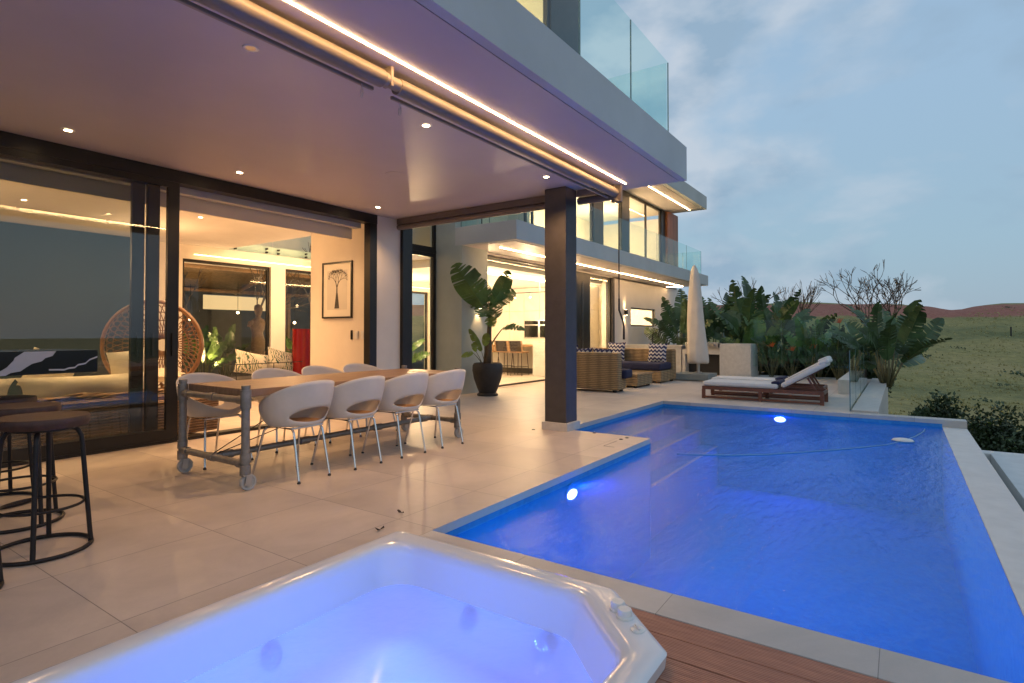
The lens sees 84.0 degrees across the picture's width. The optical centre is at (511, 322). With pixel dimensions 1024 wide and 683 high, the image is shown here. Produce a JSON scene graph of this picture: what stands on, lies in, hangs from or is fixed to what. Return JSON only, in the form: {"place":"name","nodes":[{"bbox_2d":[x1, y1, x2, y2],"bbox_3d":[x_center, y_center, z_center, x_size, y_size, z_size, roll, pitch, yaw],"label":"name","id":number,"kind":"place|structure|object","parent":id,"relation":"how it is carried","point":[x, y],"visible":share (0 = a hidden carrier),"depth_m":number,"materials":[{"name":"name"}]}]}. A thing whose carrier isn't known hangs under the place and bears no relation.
{"place":"outdoors","nodes":[
{"label":"outdoors","id":0,"kind":"place"},
{"bbox_2d":[183,291,310,373],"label":"garden wall","id":1,"kind":"structure","parent":0,"point":[211,310],"depth_m":18.54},
{"bbox_2d":[203,295,265,310],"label":"window","id":2,"kind":"structure","parent":1,"relation":"in","point":[209,301],"depth_m":18.71,"materials":[{"name":"glass"}]},
{"bbox_2d":[183,359,423,376],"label":"back garden ground","id":3,"kind":"structure","parent":0,"point":[418,364],"depth_m":20.18,"materials":[{"name":"soil"}]},
{"bbox_2d":[184,268,206,371],"bbox_3d":[-7.977,-0.204,12.822,2.021,3.468,3.347,1,-1,-29],"label":"bare tree","id":4,"kind":"object","parent":3,"relation":"on","point":[186,302],"visible":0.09,"depth_m":13.40,"materials":[{"name":"brown plant"}]},
{"bbox_2d":[183,325,235,372],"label":"garden plant","id":5,"kind":"object","parent":3,"relation":"on","point":[212,354],"visible":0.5,"depth_m":14.12,"materials":[{"name":"green plant"}]},
{"bbox_2d":[203,324,250,376],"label":"garden plant","id":6,"kind":"object","parent":3,"relation":"on","point":[230,339],"visible":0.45,"depth_m":15.83,"materials":[{"name":"green plant"}]},
{"bbox_2d":[184,263,310,350],"bbox_3d":[-8.600,-0.278,15.591,3.428,3.500,12.000,-1,-1,34],"label":"thatched pergola","id":7,"kind":"object","parent":3,"relation":"on","point":[230,280],"visible":0.16,"depth_m":17.26,"materials":[{"name":"brown wood"}]},
{"bbox_2d":[247,304,264,374],"bbox_3d":[-6.315,0.487,14.135,0.280,1.920,0.600,-1,-1,34],"label":"torso sculpture","id":8,"kind":"object","parent":3,"relation":"on","point":[256,324],"visible":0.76,"depth_m":14.04,"materials":[{"name":"wood"}]},
{"bbox_2d":[249,268,310,331],"bbox_3d":[-6.529,-0.168,15.722,1.402,3.487,3.090,0,-1,3],"label":"bare tree","id":9,"kind":"object","parent":3,"relation":"on","point":[287,285],"visible":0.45,"depth_m":16.11,"materials":[{"name":"brown plant"}]},
{"bbox_2d":[0,370,870,682],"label":"terrace floor","id":10,"kind":"structure","parent":0,"point":[170,542],"depth_m":4.05,"materials":[{"name":"tile"}]},
{"bbox_2d":[0,395,37,509],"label":"bar stool","id":11,"kind":"object","parent":10,"relation":"on","point":[4,399],"visible":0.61,"depth_m":4.08,"materials":[{"name":"black metal"}]},
{"bbox_2d":[0,402,64,534],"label":"bar stool","id":12,"kind":"object","parent":10,"relation":"on","point":[6,409],"visible":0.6,"depth_m":3.56,"materials":[{"name":"black metal"}]},
{"bbox_2d":[0,411,93,566],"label":"bar stool","id":13,"kind":"object","parent":10,"relation":"on","point":[39,423],"visible":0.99,"depth_m":3.09,"materials":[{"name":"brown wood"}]},
{"bbox_2d":[0,349,97,375],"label":"bar counter","id":14,"kind":"object","parent":10,"relation":"on","point":[32,362],"visible":1,"depth_m":4.10,"materials":[{"name":"black stone"}]},
{"bbox_2d":[0,372,163,447],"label":"wicker sofa","id":15,"kind":"object","parent":10,"relation":"on","point":[102,400],"visible":0.45,"depth_m":5.97,"materials":[{"name":"wicker"}]},
{"bbox_2d":[17,347,73,385],"bbox_3d":[-4.958,0.527,6.114,0.167,0.552,0.576,-1,-1,34],"label":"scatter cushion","id":16,"kind":"object","parent":15,"relation":"on","point":[51,375],"visible":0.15,"depth_m":6.04,"materials":[{"name":"beige fabric"}]},
{"bbox_2d":[106,348,143,373],"bbox_3d":[-4.493,0.517,6.705,0.167,0.480,0.514,-1,-1,34],"label":"scatter cushion","id":17,"kind":"object","parent":15,"relation":"on","point":[119,362],"visible":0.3,"depth_m":6.57,"materials":[{"name":"beige fabric"}]},
{"bbox_2d":[100,300,203,388],"bbox_3d":[-4.825,0.503,7.666,0.957,1.637,1.060,-1,-1,34],"label":"rattan egg chair","id":18,"kind":"object","parent":10,"relation":"on","point":[191,318],"visible":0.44,"depth_m":7.75,"materials":[{"name":"wicker"}]},
{"bbox_2d":[158,397,218,434],"bbox_3d":[-3.805,1.081,6.660,0.105,0.410,0.720,-1,-1,34],"label":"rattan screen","id":19,"kind":"object","parent":10,"relation":"on","point":[196,425],"visible":0.15,"depth_m":6.70,"materials":[{"name":"wicker"}]},
{"bbox_2d":[176,372,253,469],"bbox_3d":[-2.808,0.885,5.337,0.579,0.817,0.610,-1,-1,32],"label":"dining chair","id":20,"kind":"object","parent":10,"relation":"on","point":[195,409],"visible":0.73,"depth_m":5.25,"materials":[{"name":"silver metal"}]},
{"bbox_2d":[210,361,302,379],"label":"wire lounge chair","id":21,"kind":"object","parent":10,"relation":"on","point":[242,377],"visible":0.23,"depth_m":10.06,"materials":[{"name":"black metal"}]},
{"bbox_2d":[234,349,268,373],"bbox_3d":[-4.612,0.716,10.079,0.229,0.536,0.730,-1,-1,34],"label":"palm cushion","id":22,"kind":"object","parent":21,"relation":"on","point":[244,357],"visible":0.81,"depth_m":9.96,"materials":[{"name":"fabric"}]},
{"bbox_2d":[267,347,292,370],"bbox_3d":[-4.332,0.706,10.664,0.229,0.541,0.681,-1,-1,34],"label":"palm cushion","id":23,"kind":"object","parent":21,"relation":"on","point":[275,355],"visible":0.78,"depth_m":10.56,"materials":[{"name":"fabric"}]},
{"bbox_2d":[251,368,315,452],"bbox_3d":[-2.443,0.897,6.046,0.579,0.817,0.610,-1,-1,36],"label":"dining chair","id":24,"kind":"object","parent":10,"relation":"on","point":[267,373],"visible":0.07,"depth_m":6.19,"materials":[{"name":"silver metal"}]},
{"bbox_2d":[251,380,334,483],"bbox_3d":[-1.801,0.875,4.771,0.579,0.817,0.610,-1,-1,30],"label":"dining chair","id":25,"kind":"object","parent":10,"relation":"on","point":[303,405],"visible":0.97,"depth_m":4.57,"materials":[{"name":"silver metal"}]},
{"bbox_2d":[292,329,310,374],"bbox_3d":[-3.995,0.751,10.969,0.390,1.280,0.495,-1,-1,34],"label":"red cabinet","id":26,"kind":"object","parent":10,"relation":"on","point":[300,344],"visible":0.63,"depth_m":10.76,"materials":[{"name":"paint"}]},
{"bbox_2d":[177,365,462,489],"bbox_3d":[-1.681,0.899,5.690,1.040,0.800,2.716,-1,-1,34],"label":"dining table","id":27,"kind":"object","parent":10,"relation":"on","point":[242,393],"visible":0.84,"depth_m":4.85,"materials":[{"name":"brown wood"}]},
{"bbox_2d":[302,365,361,442],"bbox_3d":[-2.106,0.906,6.540,0.579,0.817,0.610,-1,-1,30],"label":"dining chair","id":28,"kind":"object","parent":10,"relation":"on","point":[312,370],"visible":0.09,"depth_m":6.71,"materials":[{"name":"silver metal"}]},
{"bbox_2d":[10,531,666,682],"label":"hot tub","id":29,"kind":"object","parent":10,"relation":"on","point":[399,607],"visible":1,"depth_m":2.59,"materials":[{"name":"white plastic"}]},
{"bbox_2d":[310,376,384,469],"bbox_3d":[-1.471,0.883,5.235,0.579,0.817,0.610,-1,-1,32],"label":"dining chair","id":30,"kind":"object","parent":10,"relation":"on","point":[358,399],"visible":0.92,"depth_m":5.04,"materials":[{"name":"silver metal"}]},
{"bbox_2d":[0,0,707,467],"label":"modern house","id":31,"kind":"structure","parent":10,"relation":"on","point":[134,188],"depth_m":6.21,"materials":[{"name":"paint"}]},
{"bbox_2d":[0,156,144,448],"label":"sliding door","id":32,"kind":"structure","parent":31,"relation":"in","point":[137,208],"depth_m":6.04,"materials":[{"name":"black metal"}]},
{"bbox_2d":[0,154,159,449],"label":"sliding door","id":33,"kind":"structure","parent":31,"relation":"in","point":[151,349],"depth_m":6.12,"materials":[{"name":"black metal"}]},
{"bbox_2d":[0,146,179,463],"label":"sliding door","id":34,"kind":"structure","parent":31,"relation":"in","point":[169,432],"depth_m":6.20,"materials":[{"name":"black metal"}]},
{"bbox_2d":[182,258,269,368],"bbox_3d":[-6.190,-0.004,12.361,0.060,2.600,1.960,-1,-1,34],"label":"window","id":35,"kind":"structure","parent":31,"relation":"in","point":[267,269],"depth_m":12.96,"materials":[{"name":"black metal"}]},
{"bbox_2d":[285,269,310,351],"bbox_3d":[-4.820,0.031,14.361,0.060,2.600,2.150,-1,-1,34],"label":"window","id":36,"kind":"structure","parent":31,"relation":"in","point":[287,270],"depth_m":13.51,"materials":[{"name":"black metal"}]},
{"bbox_2d":[322,260,352,318],"bbox_3d":[-2.854,-0.538,9.278,0.740,0.920,0.028,-1,-1,34],"label":"framed picture","id":37,"kind":"object","parent":31,"relation":"attached to","point":[337,289],"visible":1,"depth_m":9.27,"materials":[{"name":"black paper"}]},
{"bbox_2d":[174,0,622,203],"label":"roller awning","id":38,"kind":"object","parent":31,"relation":"attached to","point":[261,19],"visible":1,"depth_m":3.75,"materials":[{"name":"metal"}]},
{"bbox_2d":[618,202,624,339],"bbox_3d":[1.333,-0.674,6.937,0.085,1.750,0.028,0,-1,16],"label":"awning crank rod","id":39,"kind":"object","parent":38,"relation":"hanging from","point":[619,278],"visible":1,"depth_m":6.94,"materials":[{"name":"black metal"}]},
{"bbox_2d":[412,291,427,369],"bbox_3d":[-3.422,0.251,16.400,0.060,2.430,2.800,-1,-1,34],"label":"window","id":40,"kind":"structure","parent":31,"relation":"in","point":[426,293],"depth_m":17.51,"materials":[{"name":"black metal"}]},
{"bbox_2d":[412,250,435,369],"bbox_3d":[-2.148,-0.024,10.635,0.060,2.780,2.080,-1,-1,34],"label":"window","id":41,"kind":"structure","parent":31,"relation":"in","point":[433,256],"depth_m":11.43,"materials":[{"name":"black metal"}]},
{"bbox_2d":[412,225,435,250],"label":"window","id":42,"kind":"structure","parent":31,"relation":"in","point":[433,247],"depth_m":11.47,"materials":[{"name":"black metal"}]},
{"bbox_2d":[488,255,544,386],"bbox_3d":[0.507,-0.007,13.647,0.060,2.850,4.210,-1,-1,34],"label":"kitchen window","id":43,"kind":"structure","parent":31,"relation":"in","point":[491,256],"depth_m":13.09,"materials":[{"name":"black metal"}]},
{"bbox_2d":[524,320,544,337],"bbox_3d":[1.050,0.204,18.879,1.180,0.590,0.658,-1,-1,34],"label":"wall oven","id":44,"kind":"object","parent":31,"relation":"in","point":[534,328],"depth_m":18.72,"materials":[{"name":"metal"}]},
{"bbox_2d":[525,325,537,336],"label":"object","id":45,"kind":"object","parent":44,"relation":"in","point":[530,330],"depth_m":18.79,"materials":[{"name":"glass"}]},
{"bbox_2d":[481,203,592,241],"bbox_3d":[0.801,-3.066,14.129,0.060,2.455,5.250,-1,-1,34],"label":"window","id":46,"kind":"structure","parent":31,"relation":"in","point":[591,212],"depth_m":16.23,"materials":[{"name":"black metal"}]},
{"bbox_2d":[543,0,548,27],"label":"window","id":47,"kind":"structure","parent":31,"relation":"in","point":[545,2],"depth_m":6.70,"materials":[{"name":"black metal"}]},
{"bbox_2d":[590,274,610,341],"bbox_3d":[2.558,0.045,16.641,0.060,2.850,1.450,-1,-1,34],"label":"kitchen window","id":48,"kind":"structure","parent":31,"relation":"in","point":[591,275],"depth_m":17.20,"materials":[{"name":"black metal"}]},
{"bbox_2d":[629,194,660,261],"bbox_3d":[4.604,-2.969,19.699,0.060,2.455,2.980,-1,-1,34],"label":"window","id":49,"kind":"structure","parent":31,"relation":"in","point":[646,204],"depth_m":19.77,"materials":[{"name":"black metal"}]},
{"bbox_2d":[343,363,396,432],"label":"dining chair","id":50,"kind":"object","parent":10,"relation":"on","point":[355,367],"visible":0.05,"depth_m":7.19,"materials":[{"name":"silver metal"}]},
{"bbox_2d":[361,372,428,458],"bbox_3d":[-1.136,0.891,5.707,0.579,0.817,0.610,-1,-1,36],"label":"dining chair","id":51,"kind":"object","parent":10,"relation":"on","point":[404,393],"visible":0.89,"depth_m":5.51,"materials":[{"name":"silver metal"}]},
{"bbox_2d":[404,369,465,448],"bbox_3d":[-0.800,0.899,6.179,0.579,0.817,0.610,-1,-1,37],"label":"dining chair","id":52,"kind":"object","parent":10,"relation":"on","point":[444,388],"visible":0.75,"depth_m":5.98,"materials":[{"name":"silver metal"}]},
{"bbox_2d":[450,262,524,396],"bbox_3d":[-0.476,0.124,10.890,1.237,2.532,1.059,-1,-1,34],"label":"potted strelitzia","id":53,"kind":"object","parent":10,"relation":"on","point":[487,373],"visible":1,"depth_m":10.89,"materials":[{"name":"plant"}]},
{"bbox_2d":[494,340,514,374],"bbox_3d":[-0.200,0.995,16.403,0.460,0.985,0.453,-1,-1,34],"label":"kitchen stool","id":54,"kind":"object","parent":10,"relation":"on","point":[501,347],"visible":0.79,"depth_m":16.26,"materials":[{"name":"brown wood"}]},
{"bbox_2d":[508,341,528,375],"bbox_3d":[0.201,0.989,16.068,0.460,0.985,0.453,-1,-1,34],"label":"kitchen stool","id":55,"kind":"object","parent":10,"relation":"on","point":[515,346],"visible":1,"depth_m":15.93,"materials":[{"name":"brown wood"}]},
{"bbox_2d":[493,343,544,375],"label":"kitchen island","id":56,"kind":"structure","parent":10,"relation":"on","point":[536,359],"depth_m":16.80,"materials":[{"name":"white stone"}]},
{"bbox_2d":[577,352,631,392],"bbox_3d":[1.674,1.009,11.970,1.620,0.800,0.570,-1,-1,34],"label":"wicker sofa","id":57,"kind":"object","parent":10,"relation":"on","point":[601,370],"visible":0.56,"depth_m":11.55,"materials":[{"name":"brown wicker"}]},
{"bbox_2d":[592,348,675,382],"bbox_3d":[2.879,1.054,14.525,2.320,0.800,1.050,-1,-1,34],"label":"wicker sofa","id":58,"kind":"object","parent":10,"relation":"on","point":[635,359],"visible":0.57,"depth_m":14.00,"materials":[{"name":"wicker"}]},
{"bbox_2d":[608,342,625,360],"bbox_3d":[2.725,0.739,14.855,0.500,0.490,0.201,-1,-1,34],"label":"chevron pillow","id":59,"kind":"object","parent":58,"relation":"on","point":[617,347],"visible":0.56,"depth_m":14.77,"materials":[{"name":"fabric"}]},
{"bbox_2d":[647,343,667,361],"bbox_3d":[3.644,0.749,14.249,0.500,0.490,0.201,-1,-1,34],"label":"chevron pillow","id":60,"kind":"object","parent":58,"relation":"on","point":[657,352],"visible":0.97,"depth_m":14.18,"materials":[{"name":"fabric"}]},
{"bbox_2d":[626,371,653,387],"bbox_3d":[2.462,1.278,13.080,1.300,0.300,0.940,-1,-1,34],"label":"wicker coffee table","id":61,"kind":"object","parent":10,"relation":"on","point":[636,379],"visible":0.49,"depth_m":12.50,"materials":[{"name":"brown wicker"}]},
{"bbox_2d":[644,289,719,344],"bbox_3d":[5.463,0.198,18.204,2.605,2.658,2.621,0,-1,-17],"label":"strelitzia","id":62,"kind":"object","parent":10,"relation":"on","point":[677,313],"visible":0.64,"depth_m":17.98,"materials":[{"name":"green plant"}]},
{"bbox_2d":[625,343,757,376],"bbox_3d":[5.066,1.043,16.755,3.890,0.900,0.900,-1,-1,34],"label":"outdoor kitchen","id":63,"kind":"object","parent":10,"relation":"on","point":[733,359],"visible":0.52,"depth_m":15.70,"materials":[{"name":"stone"}]},
{"bbox_2d":[675,265,716,380],"bbox_3d":[4.654,-0.028,14.571,0.940,2.925,0.800,-1,-1,34],"label":"closed parasol","id":64,"kind":"object","parent":10,"relation":"on","point":[697,351],"visible":0.98,"depth_m":14.37,"materials":[{"name":"off-white canvas fabric"},{"name":"brushed steel"}]},
{"bbox_2d":[702,358,832,405],"bbox_3d":[4.540,0.993,10.195,2.068,0.770,0.664,-1,-1,34],"label":"sun lounger","id":65,"kind":"object","parent":10,"relation":"on","point":[768,387],"visible":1,"depth_m":9.98,"materials":[{"name":"white fabric"}]},
{"bbox_2d":[712,356,830,398],"bbox_3d":[4.999,1.008,11.044,2.068,0.770,0.664,-1,-1,34],"label":"sun lounger","id":66,"kind":"object","parent":10,"relation":"on","point":[804,385],"visible":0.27,"depth_m":10.81,"materials":[{"name":"fabric"}]},
{"bbox_2d":[838,372,848,393],"bbox_3d":[7.508,1.280,12.564,0.270,0.280,3.350,-1,-1,34],"label":"planter","id":67,"kind":"object","parent":10,"relation":"on","point":[843,384],"visible":0.29,"depth_m":11.22,"materials":[{"name":"stone"}]},
{"bbox_2d":[849,349,855,410],"bbox_3d":[5.531,0.896,9.234,0.014,0.930,1.264,-1,-1,34],"label":"glass panel","id":68,"kind":"object","parent":10,"relation":"on","point":[852,374],"visible":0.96,"depth_m":9.10,"materials":[{"name":"glass"}]},
{"bbox_2d":[855,347,860,401],"bbox_3d":[6.260,0.915,10.298,0.014,0.930,1.284,-1,-1,34],"label":"glass panel","id":69,"kind":"object","parent":10,"relation":"on","point":[858,391],"visible":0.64,"depth_m":10.30,"materials":[{"name":"glass"}]},
{"bbox_2d":[860,346,863,394],"bbox_3d":[6.995,0.934,11.371,0.014,0.930,1.284,-1,-1,34],"label":"glass panel","id":70,"kind":"object","parent":10,"relation":"on","point":[862,368],"visible":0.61,"depth_m":11.36,"materials":[{"name":"glass"}]},
{"bbox_2d":[864,345,866,389],"bbox_3d":[7.729,0.952,12.443,0.014,0.930,1.284,-1,-1,34],"label":"glass panel","id":71,"kind":"object","parent":10,"relation":"on","point":[865,366],"visible":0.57,"depth_m":12.37,"materials":[{"name":"glass"}]},
{"bbox_2d":[218,0,1023,309],"label":"sky","id":72,"kind":"structure","parent":0,"point":[820,137],"materials":[{"name":"blue"}]},
{"bbox_2d":[412,302,1023,535],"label":"hillside","id":73,"kind":"structure","parent":0,"point":[952,319],"depth_m":65.78,"materials":[{"name":"green plant"}]},
{"bbox_2d":[758,334,835,377],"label":"dense shrub","id":74,"kind":"object","parent":73,"relation":"on","point":[801,367],"visible":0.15,"depth_m":17.54,"materials":[{"name":"green plant"}]},
{"bbox_2d":[778,280,821,334],"bbox_3d":[9.938,0.444,19.613,1.318,3.800,1.559,0,-1,-17],"label":"bare tree","id":75,"kind":"object","parent":73,"relation":"on","point":[804,300],"visible":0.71,"depth_m":19.36,"materials":[{"name":"brown plant"}]},
{"bbox_2d":[815,259,920,375],"bbox_3d":[9.624,0.090,15.399,2.390,3.568,2.493,-1,-1,34],"label":"bare tree","id":76,"kind":"object","parent":73,"relation":"on","point":[899,286],"visible":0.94,"depth_m":15.28,"materials":[{"name":"brown plant"}]},
{"bbox_2d":[852,378,887,413],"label":"planter wall","id":77,"kind":"structure","parent":73,"relation":"on","point":[873,398],"depth_m":10.48,"materials":[{"name":"stone"}]},
{"bbox_2d":[825,299,952,386],"bbox_3d":[8.722,0.484,13.325,2.344,2.020,2.316,0,-1,18],"label":"strelitzia","id":78,"kind":"object","parent":77,"relation":"on","point":[889,339],"visible":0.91,"depth_m":13.01,"materials":[{"name":"green plant"}]},
{"bbox_2d":[835,306,1023,427],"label":"scrub cover","id":79,"kind":"object","parent":73,"relation":"on","point":[1006,384],"visible":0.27,"depth_m":47.65,"materials":[{"name":"green plant"}]},
{"bbox_2d":[908,389,974,430],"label":"bush","id":80,"kind":"object","parent":73,"relation":"on","point":[945,409],"visible":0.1,"depth_m":9.99,"materials":[{"name":"green plant"}]},
{"bbox_2d":[956,401,1023,453],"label":"bush","id":81,"kind":"object","parent":73,"relation":"on","point":[990,436],"visible":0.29,"depth_m":10.04,"materials":[{"name":"green plant"}]},
{"bbox_2d":[982,450,1023,510],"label":"overflow channel","id":82,"kind":"object","parent":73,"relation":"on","point":[1008,467],"visible":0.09,"depth_m":6.80,"materials":[{"name":"stone"}]},
{"bbox_2d":[445,404,1023,682],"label":"pool basin","id":83,"kind":"object","parent":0,"point":[912,585],"visible":0.71,"depth_m":6.13,"materials":[{"name":"tile"}]},
{"bbox_2d":[565,483,576,505],"bbox_3d":[0.514,1.476,4.907,0.020,0.190,0.190,-1,-1,34],"label":"pool light","id":84,"kind":"object","parent":83,"relation":"attached to","point":[571,494],"visible":0.97,"depth_m":4.88,"materials":[{"name":"glass"}]},
{"bbox_2d":[433,401,849,533],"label":"pool edge tiles","id":85,"kind":"object","parent":83,"relation":"attached to","point":[458,523],"visible":0.7,"depth_m":5.44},
{"bbox_2d":[608,415,717,538],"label":"pool steps","id":86,"kind":"structure","parent":83,"relation":"on","point":[680,496],"depth_m":8.32,"materials":[{"name":"tile"}]},
{"bbox_2d":[629,416,717,486],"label":"step edges","id":87,"kind":"object","parent":86,"relation":"on","point":[673,472],"visible":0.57,"depth_m":8.31,"materials":[{"name":"tile"}]},
{"bbox_2d":[420,530,1010,682],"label":"pool coping","id":88,"kind":"object","parent":83,"relation":"on","point":[870,661],"visible":0.29,"depth_m":2.29,"materials":[{"name":"tile"}]},
{"bbox_2d":[475,406,985,572],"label":"pool water","id":89,"kind":"structure","parent":83,"relation":"in","point":[772,426],"depth_m":7.29,"materials":[{"name":"blue liquid"}]},
{"bbox_2d":[677,429,924,455],"bbox_3d":[3.768,1.412,6.638,4.118,0.016,0.545,0,-1,-22],"label":"floating hose","id":90,"kind":"object","parent":89,"relation":"on","point":[794,452],"visible":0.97,"depth_m":6.13,"materials":[{"name":"plastic"}]},
{"bbox_2d":[672,404,966,428],"bbox_3d":[4.483,2.157,8.971,4.220,1.600,0.230,-1,-1,34],"label":"pool coping","id":91,"kind":"object","parent":83,"relation":"attached to","point":[953,423],"visible":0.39,"depth_m":8.06,"materials":[{"name":"tile"}]},
{"bbox_2d":[942,427,1023,616],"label":"infinity edge","id":92,"kind":"object","parent":83,"relation":"attached to","point":[1000,511],"visible":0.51,"depth_m":4.25,"materials":[{"name":"stone"}]},
{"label":"flower bed","id":93,"kind":"structure","parent":0,"visible":0},
{"bbox_2d":[686,290,752,343],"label":"strelitzia","id":94,"kind":"object","parent":93,"relation":"on","point":[709,314],"visible":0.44,"depth_m":17.78,"materials":[{"name":"green plant"}]},
{"bbox_2d":[721,309,788,374],"bbox_3d":[7.057,0.585,16.523,1.723,2.022,2.020,0,-1,10],"label":"strelitzia","id":95,"kind":"object","parent":93,"relation":"on","point":[750,331],"visible":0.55,"depth_m":16.35,"materials":[{"name":"green plant"}]},
{"bbox_2d":[706,276,816,350],"bbox_3d":[6.892,0.039,17.069,2.894,3.130,3.062,1,-1,-34],"label":"strelitzia","id":96,"kind":"object","parent":93,"relation":"on","point":[743,305],"visible":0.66,"depth_m":16.76,"materials":[{"name":"green plant"}]},
{"bbox_2d":[757,342,785,376],"bbox_3d":[7.120,1.038,15.595,0.722,1.075,0.728,-1,-1,34],"label":"bird of paradise","id":97,"kind":"object","parent":93,"relation":"on","point":[772,354],"visible":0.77,"depth_m":15.54,"materials":[{"name":"green plant"}]},
{"bbox_2d":[726,285,847,375],"bbox_3d":[7.842,0.302,16.552,2.948,2.786,2.721,1,-1,-31],"label":"strelitzia","id":98,"kind":"object","parent":93,"relation":"on","point":[765,312],"visible":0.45,"depth_m":16.78,"materials":[{"name":"green plant"}]},
{"bbox_2d":[777,345,806,376],"bbox_3d":[7.532,1.073,15.311,0.723,0.995,0.728,-1,-1,34],"label":"bird of paradise","id":99,"kind":"object","parent":93,"relation":"on","point":[782,356],"visible":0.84,"depth_m":15.26,"materials":[{"name":"green plant"}]},
{"bbox_2d":[777,315,846,376],"bbox_3d":[8.633,0.785,15.719,2.273,1.996,2.355,0,-1,17],"label":"strelitzia","id":100,"kind":"object","parent":93,"relation":"on","point":[801,331],"visible":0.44,"depth_m":15.76,"materials":[{"name":"green plant"}]},
{"bbox_2d":[797,343,827,376],"bbox_3d":[7.945,1.042,15.028,0.723,1.047,0.727,-1,-1,34],"label":"bird of paradise","id":101,"kind":"object","parent":93,"relation":"on","point":[813,350],"visible":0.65,"depth_m":14.99,"materials":[{"name":"green plant"}]},
{"bbox_2d":[823,318,851,379],"bbox_3d":[8.383,0.706,14.613,0.724,1.704,0.727,-1,-1,34],"label":"bird of paradise","id":102,"kind":"object","parent":93,"relation":"on","point":[841,353],"visible":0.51,"depth_m":14.51,"materials":[{"name":"green plant"}]},
{"bbox_2d":[818,322,892,374],"bbox_3d":[8.940,0.859,14.787,1.565,1.813,2.128,-1,-1,45],"label":"strelitzia","id":103,"kind":"object","parent":93,"relation":"on","point":[840,345],"visible":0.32,"depth_m":14.78,"materials":[{"name":"green plant"}]},
{"bbox_2d":[816,364,896,401],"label":"dense shrub","id":104,"kind":"object","parent":93,"relation":"on","point":[871,373],"visible":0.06,"depth_m":16.03,"materials":[{"name":"green plant"}]},
{"label":"deck underside","id":105,"kind":"structure","parent":0,"visible":0},
{"bbox_2d":[631,608,889,682],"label":"wooden deck","id":106,"kind":"structure","parent":105,"relation":"on","point":[695,654],"depth_m":2.08,"materials":[{"name":"brown wood"}]},
{"bbox_3d":[-3.083,1.217,15.302,0.540,0.500,0.540,-1,-1,34],"label":"black planter","id":107,"kind":"object","parent":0,"visible":0},
{"bbox_2d":[412,339,429,362],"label":"garden plant","id":108,"kind":"object","parent":107,"relation":"in","point":[419,356],"visible":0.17,"depth_m":15.29,"materials":[{"name":"green plant"}]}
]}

